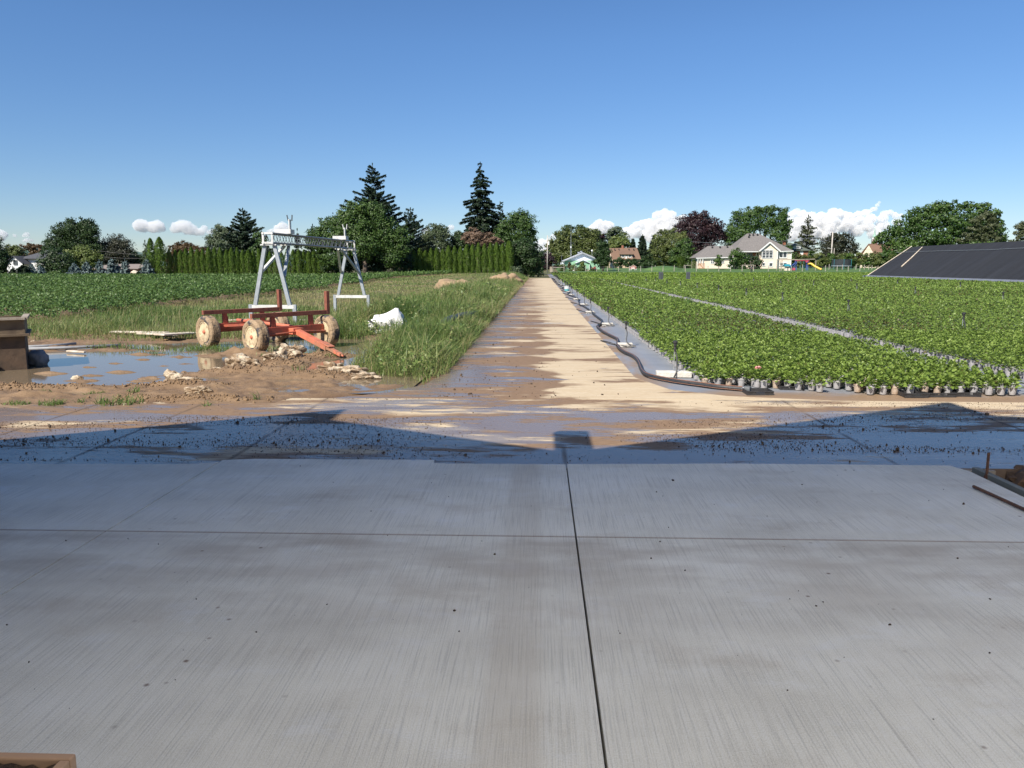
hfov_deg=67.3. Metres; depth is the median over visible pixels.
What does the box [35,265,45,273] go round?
blue spruce
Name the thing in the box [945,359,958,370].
potted plant
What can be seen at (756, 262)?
round shrub
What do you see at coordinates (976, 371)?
potted plant
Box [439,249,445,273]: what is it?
columnar cedar
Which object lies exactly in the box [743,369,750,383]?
potted plant
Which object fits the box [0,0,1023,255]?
sky
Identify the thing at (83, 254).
bushy tree
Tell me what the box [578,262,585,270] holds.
weed clump
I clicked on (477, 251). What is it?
columnar cedar
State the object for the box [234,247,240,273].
columnar cedar
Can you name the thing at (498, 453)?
mud clods
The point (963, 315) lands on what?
sprinkler
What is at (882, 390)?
potted plant
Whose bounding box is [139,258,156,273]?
blue spruce
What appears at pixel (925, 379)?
potted plant
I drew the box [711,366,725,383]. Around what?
potted plant
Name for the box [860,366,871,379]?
potted plant
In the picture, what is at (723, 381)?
potted plant
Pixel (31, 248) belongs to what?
shade tree
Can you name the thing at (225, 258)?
columnar cedar
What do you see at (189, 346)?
grass tuft
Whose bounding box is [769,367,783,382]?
potted plant
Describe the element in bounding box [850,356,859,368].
potted plant
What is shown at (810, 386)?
potted plant
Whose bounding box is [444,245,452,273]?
columnar cedar
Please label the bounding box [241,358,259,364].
concrete rubble
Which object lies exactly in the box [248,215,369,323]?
gantry
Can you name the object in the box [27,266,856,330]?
ground
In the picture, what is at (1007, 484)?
form board
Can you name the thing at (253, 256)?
columnar cedar
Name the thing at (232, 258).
columnar cedar
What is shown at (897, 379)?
potted plant
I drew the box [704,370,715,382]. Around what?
potted plant
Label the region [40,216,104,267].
shade tree
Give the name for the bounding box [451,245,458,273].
columnar cedar
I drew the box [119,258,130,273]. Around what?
blue spruce
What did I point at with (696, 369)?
potted plant
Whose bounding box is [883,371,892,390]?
potted plant
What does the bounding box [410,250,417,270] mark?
columnar cedar
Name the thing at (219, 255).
columnar cedar
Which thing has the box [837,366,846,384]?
potted plant
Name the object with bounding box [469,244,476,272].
columnar cedar
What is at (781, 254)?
window
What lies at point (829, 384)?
potted plant
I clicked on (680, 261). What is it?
columnar cedar
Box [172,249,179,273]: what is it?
columnar cedar
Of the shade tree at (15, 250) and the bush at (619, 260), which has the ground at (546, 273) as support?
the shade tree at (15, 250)
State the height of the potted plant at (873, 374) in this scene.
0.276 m
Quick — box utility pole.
[547,235,557,272]
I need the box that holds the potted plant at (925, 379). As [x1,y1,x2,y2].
[916,375,930,385]
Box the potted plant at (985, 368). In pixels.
[981,366,994,375]
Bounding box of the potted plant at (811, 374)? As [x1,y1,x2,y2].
[806,371,819,387]
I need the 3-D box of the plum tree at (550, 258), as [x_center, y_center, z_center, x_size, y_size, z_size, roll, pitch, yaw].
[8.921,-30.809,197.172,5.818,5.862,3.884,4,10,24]
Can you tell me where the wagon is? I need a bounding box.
[196,289,343,356]
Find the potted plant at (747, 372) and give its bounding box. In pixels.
[740,365,752,384]
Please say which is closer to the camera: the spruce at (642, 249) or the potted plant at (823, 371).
the potted plant at (823, 371)
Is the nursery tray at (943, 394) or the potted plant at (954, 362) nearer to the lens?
the nursery tray at (943, 394)
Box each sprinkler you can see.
[566,289,580,299]
[570,293,587,305]
[576,298,595,313]
[591,307,614,325]
[600,321,635,346]
[656,340,691,377]
[962,312,965,327]
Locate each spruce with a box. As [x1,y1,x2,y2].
[29,264,36,273]
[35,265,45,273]
[66,262,80,273]
[80,262,93,273]
[93,260,105,272]
[104,258,119,273]
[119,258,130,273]
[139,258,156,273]
[292,228,302,270]
[300,223,328,272]
[334,163,431,265]
[396,207,427,269]
[459,162,501,269]
[487,201,506,266]
[629,239,635,247]
[637,234,648,267]
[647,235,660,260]
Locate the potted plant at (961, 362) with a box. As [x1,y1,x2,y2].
[958,360,967,365]
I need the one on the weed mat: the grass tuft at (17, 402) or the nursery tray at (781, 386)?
the nursery tray at (781, 386)
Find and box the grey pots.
[565,283,1023,378]
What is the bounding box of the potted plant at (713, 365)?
[711,363,718,382]
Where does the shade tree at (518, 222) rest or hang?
on the ground at (546, 273)
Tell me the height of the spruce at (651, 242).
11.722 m
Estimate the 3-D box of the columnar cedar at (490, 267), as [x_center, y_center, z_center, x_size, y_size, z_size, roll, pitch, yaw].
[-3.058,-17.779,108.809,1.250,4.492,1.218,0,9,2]
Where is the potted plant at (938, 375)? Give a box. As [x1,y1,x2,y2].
[926,372,945,389]
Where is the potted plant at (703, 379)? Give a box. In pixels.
[698,368,711,382]
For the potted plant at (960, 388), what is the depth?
9.88 m
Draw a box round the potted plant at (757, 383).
[751,366,763,387]
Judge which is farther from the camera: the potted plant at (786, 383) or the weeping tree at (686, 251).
the weeping tree at (686, 251)
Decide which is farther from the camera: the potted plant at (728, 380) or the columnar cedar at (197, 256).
the columnar cedar at (197, 256)
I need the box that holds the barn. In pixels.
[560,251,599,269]
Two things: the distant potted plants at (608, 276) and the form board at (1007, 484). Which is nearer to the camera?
the form board at (1007, 484)
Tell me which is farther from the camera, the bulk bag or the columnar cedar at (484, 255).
the columnar cedar at (484, 255)
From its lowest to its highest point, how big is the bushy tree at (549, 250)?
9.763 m
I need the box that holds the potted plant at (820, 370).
[816,369,824,382]
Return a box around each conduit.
[28,342,76,346]
[29,344,120,349]
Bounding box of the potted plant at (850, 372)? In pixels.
[842,369,856,381]
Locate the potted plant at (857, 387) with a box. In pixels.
[848,372,865,391]
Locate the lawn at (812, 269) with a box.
[556,267,876,272]
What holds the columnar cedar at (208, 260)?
on the ground at (546, 273)
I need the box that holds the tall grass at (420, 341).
[20,271,528,383]
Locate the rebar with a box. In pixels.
[972,485,1023,510]
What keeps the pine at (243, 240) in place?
on the ground at (546, 273)
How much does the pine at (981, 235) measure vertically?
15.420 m
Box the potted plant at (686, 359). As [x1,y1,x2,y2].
[683,356,695,369]
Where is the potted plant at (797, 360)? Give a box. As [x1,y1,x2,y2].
[790,357,800,363]
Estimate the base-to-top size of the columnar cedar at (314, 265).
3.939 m
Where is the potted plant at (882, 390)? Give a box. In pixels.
[875,375,891,394]
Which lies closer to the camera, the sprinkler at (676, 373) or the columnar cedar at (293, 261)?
the sprinkler at (676, 373)
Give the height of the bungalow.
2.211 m
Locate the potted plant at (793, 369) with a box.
[788,366,798,381]
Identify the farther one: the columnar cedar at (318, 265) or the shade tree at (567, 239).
the shade tree at (567, 239)
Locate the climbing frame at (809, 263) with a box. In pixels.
[792,260,821,269]
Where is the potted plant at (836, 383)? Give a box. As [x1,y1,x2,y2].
[829,374,843,388]
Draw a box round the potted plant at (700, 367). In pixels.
[695,365,706,381]
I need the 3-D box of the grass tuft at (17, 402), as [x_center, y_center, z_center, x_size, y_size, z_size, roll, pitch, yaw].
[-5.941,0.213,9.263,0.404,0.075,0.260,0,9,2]
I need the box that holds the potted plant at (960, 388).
[950,375,968,391]
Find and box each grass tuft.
[1,399,30,405]
[37,398,66,405]
[82,341,130,348]
[93,392,149,405]
[118,342,164,350]
[126,384,144,392]
[167,345,207,350]
[185,342,219,349]
[214,345,241,351]
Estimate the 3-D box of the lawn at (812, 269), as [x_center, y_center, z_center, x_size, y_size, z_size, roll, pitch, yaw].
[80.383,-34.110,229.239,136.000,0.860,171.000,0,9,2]
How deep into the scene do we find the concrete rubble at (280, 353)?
13.25 m
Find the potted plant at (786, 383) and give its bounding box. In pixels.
[781,371,794,387]
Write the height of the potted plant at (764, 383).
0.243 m
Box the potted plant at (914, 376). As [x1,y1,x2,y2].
[906,372,918,384]
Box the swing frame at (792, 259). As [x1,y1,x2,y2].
[776,259,815,269]
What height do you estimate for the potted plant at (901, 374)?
0.290 m
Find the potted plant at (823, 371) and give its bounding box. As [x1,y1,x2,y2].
[814,366,825,383]
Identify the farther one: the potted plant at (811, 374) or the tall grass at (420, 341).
the tall grass at (420, 341)
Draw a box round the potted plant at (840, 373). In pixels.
[834,371,847,386]
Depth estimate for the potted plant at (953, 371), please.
10.34 m
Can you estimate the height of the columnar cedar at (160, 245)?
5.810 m
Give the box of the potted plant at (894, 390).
[889,377,902,394]
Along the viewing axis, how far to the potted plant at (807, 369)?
10.69 m
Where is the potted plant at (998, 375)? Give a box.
[991,373,1006,392]
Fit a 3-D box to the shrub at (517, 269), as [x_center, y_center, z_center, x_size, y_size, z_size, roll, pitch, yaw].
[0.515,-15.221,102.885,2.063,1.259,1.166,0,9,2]
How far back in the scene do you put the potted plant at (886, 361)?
11.51 m
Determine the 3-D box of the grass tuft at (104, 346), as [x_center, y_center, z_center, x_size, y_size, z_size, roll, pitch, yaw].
[-8.079,-0.809,15.451,1.168,0.164,0.802,0,9,2]
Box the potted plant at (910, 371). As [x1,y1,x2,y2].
[905,370,917,382]
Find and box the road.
[0,398,1023,478]
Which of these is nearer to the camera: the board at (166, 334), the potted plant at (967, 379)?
the potted plant at (967, 379)
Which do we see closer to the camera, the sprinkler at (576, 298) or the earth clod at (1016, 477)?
the earth clod at (1016, 477)
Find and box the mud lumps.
[0,351,360,402]
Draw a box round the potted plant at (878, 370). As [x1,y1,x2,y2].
[869,367,881,379]
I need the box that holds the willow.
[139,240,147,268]
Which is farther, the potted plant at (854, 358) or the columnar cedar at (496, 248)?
the columnar cedar at (496, 248)
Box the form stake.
[984,452,989,478]
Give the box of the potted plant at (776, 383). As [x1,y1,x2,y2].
[770,369,783,388]
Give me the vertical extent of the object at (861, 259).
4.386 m
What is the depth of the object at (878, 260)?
199.16 m
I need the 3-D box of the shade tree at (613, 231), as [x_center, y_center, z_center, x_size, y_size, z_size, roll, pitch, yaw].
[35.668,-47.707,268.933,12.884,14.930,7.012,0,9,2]
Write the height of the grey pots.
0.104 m
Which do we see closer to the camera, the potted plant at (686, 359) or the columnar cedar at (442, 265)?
the potted plant at (686, 359)
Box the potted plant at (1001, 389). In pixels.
[994,376,1010,394]
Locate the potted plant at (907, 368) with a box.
[901,364,910,373]
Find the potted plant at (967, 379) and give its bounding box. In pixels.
[955,374,969,391]
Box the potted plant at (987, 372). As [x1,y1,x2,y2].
[983,370,994,381]
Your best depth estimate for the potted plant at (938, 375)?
10.01 m
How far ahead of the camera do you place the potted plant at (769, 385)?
10.55 m
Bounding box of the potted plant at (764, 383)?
[757,370,771,387]
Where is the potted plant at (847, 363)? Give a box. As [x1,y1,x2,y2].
[840,361,850,370]
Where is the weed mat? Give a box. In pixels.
[547,274,1023,402]
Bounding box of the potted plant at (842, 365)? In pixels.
[835,363,848,376]
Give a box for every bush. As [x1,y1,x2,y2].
[460,227,503,269]
[613,257,623,267]
[622,258,637,267]
[634,258,647,267]
[641,253,657,267]
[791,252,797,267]
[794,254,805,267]
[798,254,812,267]
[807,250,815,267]
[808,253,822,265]
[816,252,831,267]
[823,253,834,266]
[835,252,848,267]
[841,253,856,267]
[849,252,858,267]
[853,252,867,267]
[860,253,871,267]
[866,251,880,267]
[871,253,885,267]
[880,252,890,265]
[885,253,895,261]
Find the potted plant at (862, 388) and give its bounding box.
[854,375,867,390]
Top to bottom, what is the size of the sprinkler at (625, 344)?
0.525 m
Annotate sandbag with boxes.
[28,350,49,365]
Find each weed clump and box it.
[559,264,567,270]
[569,264,578,270]
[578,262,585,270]
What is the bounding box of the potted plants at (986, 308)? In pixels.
[551,272,1023,372]
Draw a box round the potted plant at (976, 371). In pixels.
[967,368,982,381]
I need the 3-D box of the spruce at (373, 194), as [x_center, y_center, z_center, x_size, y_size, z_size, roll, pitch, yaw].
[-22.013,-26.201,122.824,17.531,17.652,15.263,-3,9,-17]
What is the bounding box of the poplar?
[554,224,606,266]
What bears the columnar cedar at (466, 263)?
on the ground at (546, 273)
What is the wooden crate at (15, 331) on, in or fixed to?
on the mud flat
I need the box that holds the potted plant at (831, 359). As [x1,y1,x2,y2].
[825,357,835,366]
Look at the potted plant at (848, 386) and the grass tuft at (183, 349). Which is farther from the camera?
the grass tuft at (183, 349)
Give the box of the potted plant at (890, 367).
[885,366,895,383]
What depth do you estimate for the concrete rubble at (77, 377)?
11.39 m
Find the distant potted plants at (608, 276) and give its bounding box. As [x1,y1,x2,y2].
[577,272,929,280]
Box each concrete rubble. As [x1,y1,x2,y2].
[70,375,82,378]
[163,369,185,380]
[172,377,203,380]
[184,385,213,393]
[225,353,252,365]
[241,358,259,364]
[261,350,287,361]
[278,343,306,356]
[317,361,342,369]
[333,365,368,373]
[350,371,381,378]
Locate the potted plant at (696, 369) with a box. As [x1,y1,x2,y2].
[689,363,701,379]
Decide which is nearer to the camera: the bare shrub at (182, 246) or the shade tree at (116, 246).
the bare shrub at (182, 246)
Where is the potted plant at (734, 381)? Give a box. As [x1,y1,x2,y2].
[726,367,740,384]
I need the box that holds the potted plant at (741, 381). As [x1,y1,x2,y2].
[735,366,748,385]
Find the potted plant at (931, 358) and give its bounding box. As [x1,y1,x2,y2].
[927,356,936,364]
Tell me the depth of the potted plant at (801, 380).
10.37 m
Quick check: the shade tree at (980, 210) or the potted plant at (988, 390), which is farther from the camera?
the shade tree at (980, 210)
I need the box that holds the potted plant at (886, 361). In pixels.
[878,358,890,366]
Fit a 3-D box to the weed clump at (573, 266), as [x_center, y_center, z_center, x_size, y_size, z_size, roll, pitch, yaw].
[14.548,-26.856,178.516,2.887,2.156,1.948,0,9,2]
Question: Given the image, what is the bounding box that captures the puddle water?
[0,331,424,394]
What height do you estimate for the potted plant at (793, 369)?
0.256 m
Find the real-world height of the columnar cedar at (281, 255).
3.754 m
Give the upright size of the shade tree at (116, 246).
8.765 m
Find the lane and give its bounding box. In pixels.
[337,278,830,400]
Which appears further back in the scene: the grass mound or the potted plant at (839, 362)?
the grass mound
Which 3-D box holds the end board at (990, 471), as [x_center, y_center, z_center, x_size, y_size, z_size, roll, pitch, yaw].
[3.812,0.754,6.300,0.260,0.100,0.040,0,9,2]
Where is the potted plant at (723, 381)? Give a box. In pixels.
[715,371,726,384]
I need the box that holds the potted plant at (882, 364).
[879,363,886,373]
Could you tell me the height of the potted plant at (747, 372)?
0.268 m
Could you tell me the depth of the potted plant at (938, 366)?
10.79 m
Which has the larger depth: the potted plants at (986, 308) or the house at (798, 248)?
the house at (798, 248)
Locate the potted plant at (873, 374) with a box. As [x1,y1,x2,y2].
[868,371,881,392]
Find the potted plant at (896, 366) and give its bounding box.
[892,363,900,372]
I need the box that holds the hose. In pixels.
[555,278,751,390]
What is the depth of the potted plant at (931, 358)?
11.81 m
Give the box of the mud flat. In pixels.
[0,329,472,404]
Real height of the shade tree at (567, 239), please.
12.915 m
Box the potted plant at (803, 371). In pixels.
[799,369,808,385]
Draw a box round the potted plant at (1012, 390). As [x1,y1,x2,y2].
[1006,378,1021,394]
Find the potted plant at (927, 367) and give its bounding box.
[921,366,932,375]
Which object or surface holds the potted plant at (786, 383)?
in the nursery tray at (781, 386)
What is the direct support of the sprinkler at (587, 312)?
on the weed mat
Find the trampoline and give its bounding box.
[831,259,851,268]
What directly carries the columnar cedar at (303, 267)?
on the ground at (546, 273)
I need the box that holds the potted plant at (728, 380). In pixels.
[720,365,736,384]
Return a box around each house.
[7,250,68,271]
[609,245,640,267]
[689,234,792,268]
[781,241,810,266]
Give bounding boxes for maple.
[303,197,414,272]
[591,239,613,270]
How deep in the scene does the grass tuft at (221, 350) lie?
14.82 m
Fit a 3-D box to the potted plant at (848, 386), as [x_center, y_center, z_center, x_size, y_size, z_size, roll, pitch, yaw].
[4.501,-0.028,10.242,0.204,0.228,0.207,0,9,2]
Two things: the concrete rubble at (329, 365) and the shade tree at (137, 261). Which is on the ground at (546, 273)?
the shade tree at (137, 261)
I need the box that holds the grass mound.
[643,266,681,269]
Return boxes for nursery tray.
[742,388,773,394]
[778,383,804,389]
[897,390,929,397]
[924,390,956,396]
[952,389,981,396]
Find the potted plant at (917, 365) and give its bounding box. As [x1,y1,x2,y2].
[910,363,922,374]
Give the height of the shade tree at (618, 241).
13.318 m
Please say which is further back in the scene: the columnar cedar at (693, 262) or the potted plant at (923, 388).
the columnar cedar at (693, 262)
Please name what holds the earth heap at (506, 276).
on the ground at (546, 273)
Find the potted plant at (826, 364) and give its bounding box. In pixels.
[821,363,828,371]
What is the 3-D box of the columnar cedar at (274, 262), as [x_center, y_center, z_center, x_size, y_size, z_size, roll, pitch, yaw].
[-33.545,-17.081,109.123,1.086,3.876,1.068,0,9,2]
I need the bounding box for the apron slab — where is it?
[0,459,1023,767]
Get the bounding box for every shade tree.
[0,235,15,272]
[5,244,27,256]
[18,243,45,255]
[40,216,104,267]
[93,233,137,265]
[131,248,166,270]
[202,223,234,272]
[490,207,539,274]
[545,226,602,263]
[605,226,628,265]
[605,233,630,267]
[646,227,689,267]
[721,204,793,249]
[817,232,860,267]
[872,199,976,267]
[951,201,1009,243]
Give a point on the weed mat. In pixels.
(652, 361)
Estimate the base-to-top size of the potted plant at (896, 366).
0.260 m
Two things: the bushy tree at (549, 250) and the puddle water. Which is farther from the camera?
the bushy tree at (549, 250)
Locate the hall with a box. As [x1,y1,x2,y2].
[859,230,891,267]
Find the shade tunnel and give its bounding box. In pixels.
[863,241,1023,281]
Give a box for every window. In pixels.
[762,252,772,257]
[779,252,786,257]
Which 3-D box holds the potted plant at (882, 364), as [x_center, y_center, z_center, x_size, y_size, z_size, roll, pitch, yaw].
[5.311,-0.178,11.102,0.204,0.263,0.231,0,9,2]
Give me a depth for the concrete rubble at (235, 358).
12.82 m
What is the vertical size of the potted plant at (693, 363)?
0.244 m
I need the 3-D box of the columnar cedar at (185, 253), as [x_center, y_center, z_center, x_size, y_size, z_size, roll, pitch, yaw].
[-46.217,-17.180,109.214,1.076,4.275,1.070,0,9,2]
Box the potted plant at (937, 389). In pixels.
[932,378,945,392]
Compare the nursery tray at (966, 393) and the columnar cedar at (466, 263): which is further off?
the columnar cedar at (466, 263)
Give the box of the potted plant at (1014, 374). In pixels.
[1008,371,1023,384]
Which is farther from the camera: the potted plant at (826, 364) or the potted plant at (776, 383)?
the potted plant at (826, 364)
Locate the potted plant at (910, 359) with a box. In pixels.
[903,356,913,364]
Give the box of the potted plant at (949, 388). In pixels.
[942,373,957,392]
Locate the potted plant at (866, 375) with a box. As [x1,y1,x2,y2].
[855,371,868,388]
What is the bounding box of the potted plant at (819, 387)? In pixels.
[812,376,827,391]
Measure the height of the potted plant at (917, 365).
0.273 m
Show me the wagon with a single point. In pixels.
(260, 333)
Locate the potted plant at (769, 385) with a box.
[762,369,775,386]
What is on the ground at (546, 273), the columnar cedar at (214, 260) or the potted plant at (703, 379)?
the columnar cedar at (214, 260)
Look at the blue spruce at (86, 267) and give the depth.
107.77 m
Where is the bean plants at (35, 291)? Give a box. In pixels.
[0,269,452,319]
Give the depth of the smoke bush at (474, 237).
121.82 m
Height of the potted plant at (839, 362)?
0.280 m
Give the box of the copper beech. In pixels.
[672,210,727,267]
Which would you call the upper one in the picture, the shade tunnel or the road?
the shade tunnel
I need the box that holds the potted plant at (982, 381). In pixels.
[979,375,991,392]
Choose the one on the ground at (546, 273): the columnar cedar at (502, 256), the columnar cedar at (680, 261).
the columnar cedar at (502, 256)
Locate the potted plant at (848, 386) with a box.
[840,373,856,390]
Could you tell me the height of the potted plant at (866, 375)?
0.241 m
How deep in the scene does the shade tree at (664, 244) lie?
209.80 m
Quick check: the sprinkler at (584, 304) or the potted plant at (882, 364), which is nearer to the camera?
the potted plant at (882, 364)
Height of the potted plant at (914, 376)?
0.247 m
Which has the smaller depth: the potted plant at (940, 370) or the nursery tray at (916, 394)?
the nursery tray at (916, 394)
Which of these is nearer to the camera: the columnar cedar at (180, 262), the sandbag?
the sandbag
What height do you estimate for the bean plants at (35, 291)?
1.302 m
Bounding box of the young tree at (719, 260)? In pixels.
[714,255,723,269]
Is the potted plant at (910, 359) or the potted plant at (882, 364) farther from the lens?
the potted plant at (910, 359)
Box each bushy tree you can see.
[35,245,76,272]
[62,244,103,272]
[243,230,269,272]
[410,223,452,270]
[447,230,474,272]
[544,239,556,266]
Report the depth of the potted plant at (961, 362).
11.36 m
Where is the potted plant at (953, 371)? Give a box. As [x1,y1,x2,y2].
[939,368,956,380]
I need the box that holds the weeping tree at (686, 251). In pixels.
[667,237,697,267]
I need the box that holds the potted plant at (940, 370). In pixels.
[933,368,944,386]
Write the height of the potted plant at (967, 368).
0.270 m
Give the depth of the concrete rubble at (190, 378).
11.01 m
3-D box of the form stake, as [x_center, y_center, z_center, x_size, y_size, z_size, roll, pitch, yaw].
[3.688,0.787,5.992,0.035,0.519,0.035,-3,9,-20]
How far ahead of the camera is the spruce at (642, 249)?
255.69 m
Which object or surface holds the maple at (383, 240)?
on the ground at (546, 273)
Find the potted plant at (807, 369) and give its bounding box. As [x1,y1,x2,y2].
[800,367,812,384]
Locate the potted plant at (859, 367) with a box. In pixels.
[853,365,861,375]
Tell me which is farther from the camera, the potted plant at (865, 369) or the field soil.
the field soil
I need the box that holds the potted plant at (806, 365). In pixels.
[800,363,812,376]
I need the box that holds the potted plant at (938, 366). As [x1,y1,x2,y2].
[931,364,944,375]
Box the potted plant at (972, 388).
[966,376,983,391]
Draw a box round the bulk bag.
[368,308,406,333]
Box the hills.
[3,248,860,265]
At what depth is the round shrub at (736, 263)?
187.73 m
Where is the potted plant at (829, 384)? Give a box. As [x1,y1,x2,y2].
[823,370,833,386]
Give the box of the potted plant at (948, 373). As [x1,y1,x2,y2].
[942,372,956,389]
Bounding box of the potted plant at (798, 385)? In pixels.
[788,371,805,389]
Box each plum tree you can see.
[541,252,558,270]
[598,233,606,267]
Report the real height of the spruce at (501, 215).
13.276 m
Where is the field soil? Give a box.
[0,274,436,324]
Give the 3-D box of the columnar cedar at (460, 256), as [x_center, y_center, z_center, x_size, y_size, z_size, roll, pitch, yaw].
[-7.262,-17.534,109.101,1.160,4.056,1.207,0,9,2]
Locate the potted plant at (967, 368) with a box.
[955,365,970,375]
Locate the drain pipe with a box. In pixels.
[441,311,476,321]
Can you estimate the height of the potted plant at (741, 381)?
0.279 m
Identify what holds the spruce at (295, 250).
on the ground at (546, 273)
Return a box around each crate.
[0,314,31,370]
[0,752,76,767]
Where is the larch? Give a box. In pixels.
[794,214,820,251]
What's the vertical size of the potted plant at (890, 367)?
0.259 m
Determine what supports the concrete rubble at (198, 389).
on the mud flat
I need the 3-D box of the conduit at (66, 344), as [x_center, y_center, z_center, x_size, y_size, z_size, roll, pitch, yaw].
[-9.414,-0.774,15.562,1.085,0.067,0.060,-8,12,-43]
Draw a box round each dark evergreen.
[8,266,16,273]
[16,263,30,273]
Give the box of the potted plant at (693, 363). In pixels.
[685,361,697,376]
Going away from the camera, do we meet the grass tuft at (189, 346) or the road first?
the road
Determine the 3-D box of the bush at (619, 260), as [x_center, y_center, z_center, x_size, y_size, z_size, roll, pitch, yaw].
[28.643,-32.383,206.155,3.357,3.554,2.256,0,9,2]
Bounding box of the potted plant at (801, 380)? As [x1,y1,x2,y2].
[795,373,805,384]
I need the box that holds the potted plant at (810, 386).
[806,375,815,390]
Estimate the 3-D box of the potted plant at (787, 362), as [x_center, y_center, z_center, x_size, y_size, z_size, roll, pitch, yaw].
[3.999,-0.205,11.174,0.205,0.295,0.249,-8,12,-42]
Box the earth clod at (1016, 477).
[1005,465,1023,487]
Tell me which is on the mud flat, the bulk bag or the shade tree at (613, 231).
the bulk bag
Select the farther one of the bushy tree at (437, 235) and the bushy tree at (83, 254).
the bushy tree at (437, 235)
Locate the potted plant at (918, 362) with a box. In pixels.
[914,361,922,371]
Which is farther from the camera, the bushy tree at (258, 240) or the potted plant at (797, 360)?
the bushy tree at (258, 240)
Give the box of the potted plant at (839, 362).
[834,360,841,370]
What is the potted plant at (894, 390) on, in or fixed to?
on the weed mat
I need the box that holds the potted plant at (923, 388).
[917,376,933,391]
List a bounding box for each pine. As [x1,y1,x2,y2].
[215,208,273,270]
[956,210,1001,243]
[1008,221,1023,241]
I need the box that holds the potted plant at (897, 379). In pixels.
[890,374,904,388]
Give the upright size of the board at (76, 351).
0.035 m
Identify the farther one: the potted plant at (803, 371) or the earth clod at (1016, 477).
the potted plant at (803, 371)
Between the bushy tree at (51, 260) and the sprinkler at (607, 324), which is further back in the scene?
the bushy tree at (51, 260)
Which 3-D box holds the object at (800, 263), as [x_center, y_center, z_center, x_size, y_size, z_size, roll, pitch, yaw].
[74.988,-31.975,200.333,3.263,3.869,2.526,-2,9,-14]
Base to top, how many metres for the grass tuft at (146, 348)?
0.170 m
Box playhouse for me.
[783,264,790,270]
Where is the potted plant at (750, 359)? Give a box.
[746,357,754,366]
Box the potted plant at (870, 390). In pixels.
[863,374,880,394]
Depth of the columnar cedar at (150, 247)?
108.01 m
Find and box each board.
[66,350,85,352]
[109,331,168,332]
[136,332,183,334]
[154,332,195,335]
[964,469,995,474]
[972,467,1023,496]
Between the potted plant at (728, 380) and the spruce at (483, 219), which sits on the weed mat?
the potted plant at (728, 380)
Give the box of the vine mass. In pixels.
[502,237,545,276]
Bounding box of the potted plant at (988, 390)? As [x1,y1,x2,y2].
[983,378,997,394]
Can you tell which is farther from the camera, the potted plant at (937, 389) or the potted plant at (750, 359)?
the potted plant at (750, 359)
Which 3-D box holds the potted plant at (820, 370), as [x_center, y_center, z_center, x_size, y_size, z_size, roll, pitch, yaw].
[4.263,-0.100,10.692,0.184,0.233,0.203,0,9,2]
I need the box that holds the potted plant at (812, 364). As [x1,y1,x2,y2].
[805,362,816,374]
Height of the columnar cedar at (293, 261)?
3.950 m
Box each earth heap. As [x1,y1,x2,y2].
[434,279,469,288]
[490,273,522,282]
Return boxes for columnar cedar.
[145,238,156,272]
[153,237,167,273]
[166,249,172,273]
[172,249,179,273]
[177,250,184,272]
[182,248,189,273]
[188,246,194,273]
[194,249,201,273]
[200,248,206,273]
[204,247,212,273]
[211,247,218,273]
[217,247,223,273]
[223,249,229,273]
[228,248,235,273]
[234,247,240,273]
[239,250,245,273]
[244,250,252,273]
[250,250,256,273]
[256,249,260,272]
[263,254,267,273]
[266,251,273,273]
[272,252,278,273]
[278,252,284,271]
[283,251,290,273]
[290,249,296,273]
[295,249,302,273]
[301,250,307,273]
[305,250,312,273]
[310,250,317,272]
[316,253,322,273]
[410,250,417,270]
[417,248,422,270]
[421,250,428,274]
[428,248,435,270]
[433,247,439,270]
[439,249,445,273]
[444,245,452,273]
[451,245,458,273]
[457,246,464,273]
[462,244,470,272]
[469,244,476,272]
[475,242,481,272]
[480,243,487,272]
[487,242,494,272]
[493,242,500,272]
[498,243,505,271]
[504,240,511,271]
[506,241,513,270]
[676,256,685,267]
[691,259,695,267]
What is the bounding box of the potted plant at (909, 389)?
[902,376,918,392]
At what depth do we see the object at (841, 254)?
199.61 m
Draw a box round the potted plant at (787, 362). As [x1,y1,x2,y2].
[781,360,793,368]
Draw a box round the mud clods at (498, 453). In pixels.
[0,307,1023,719]
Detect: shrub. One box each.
[47,267,61,273]
[166,240,207,273]
[317,251,414,273]
[508,266,523,272]
[727,247,751,268]
[746,256,763,268]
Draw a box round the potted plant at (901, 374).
[890,369,906,389]
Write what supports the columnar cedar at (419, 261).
on the ground at (546, 273)
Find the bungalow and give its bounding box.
[92,264,161,273]
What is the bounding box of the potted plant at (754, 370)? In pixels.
[745,367,760,386]

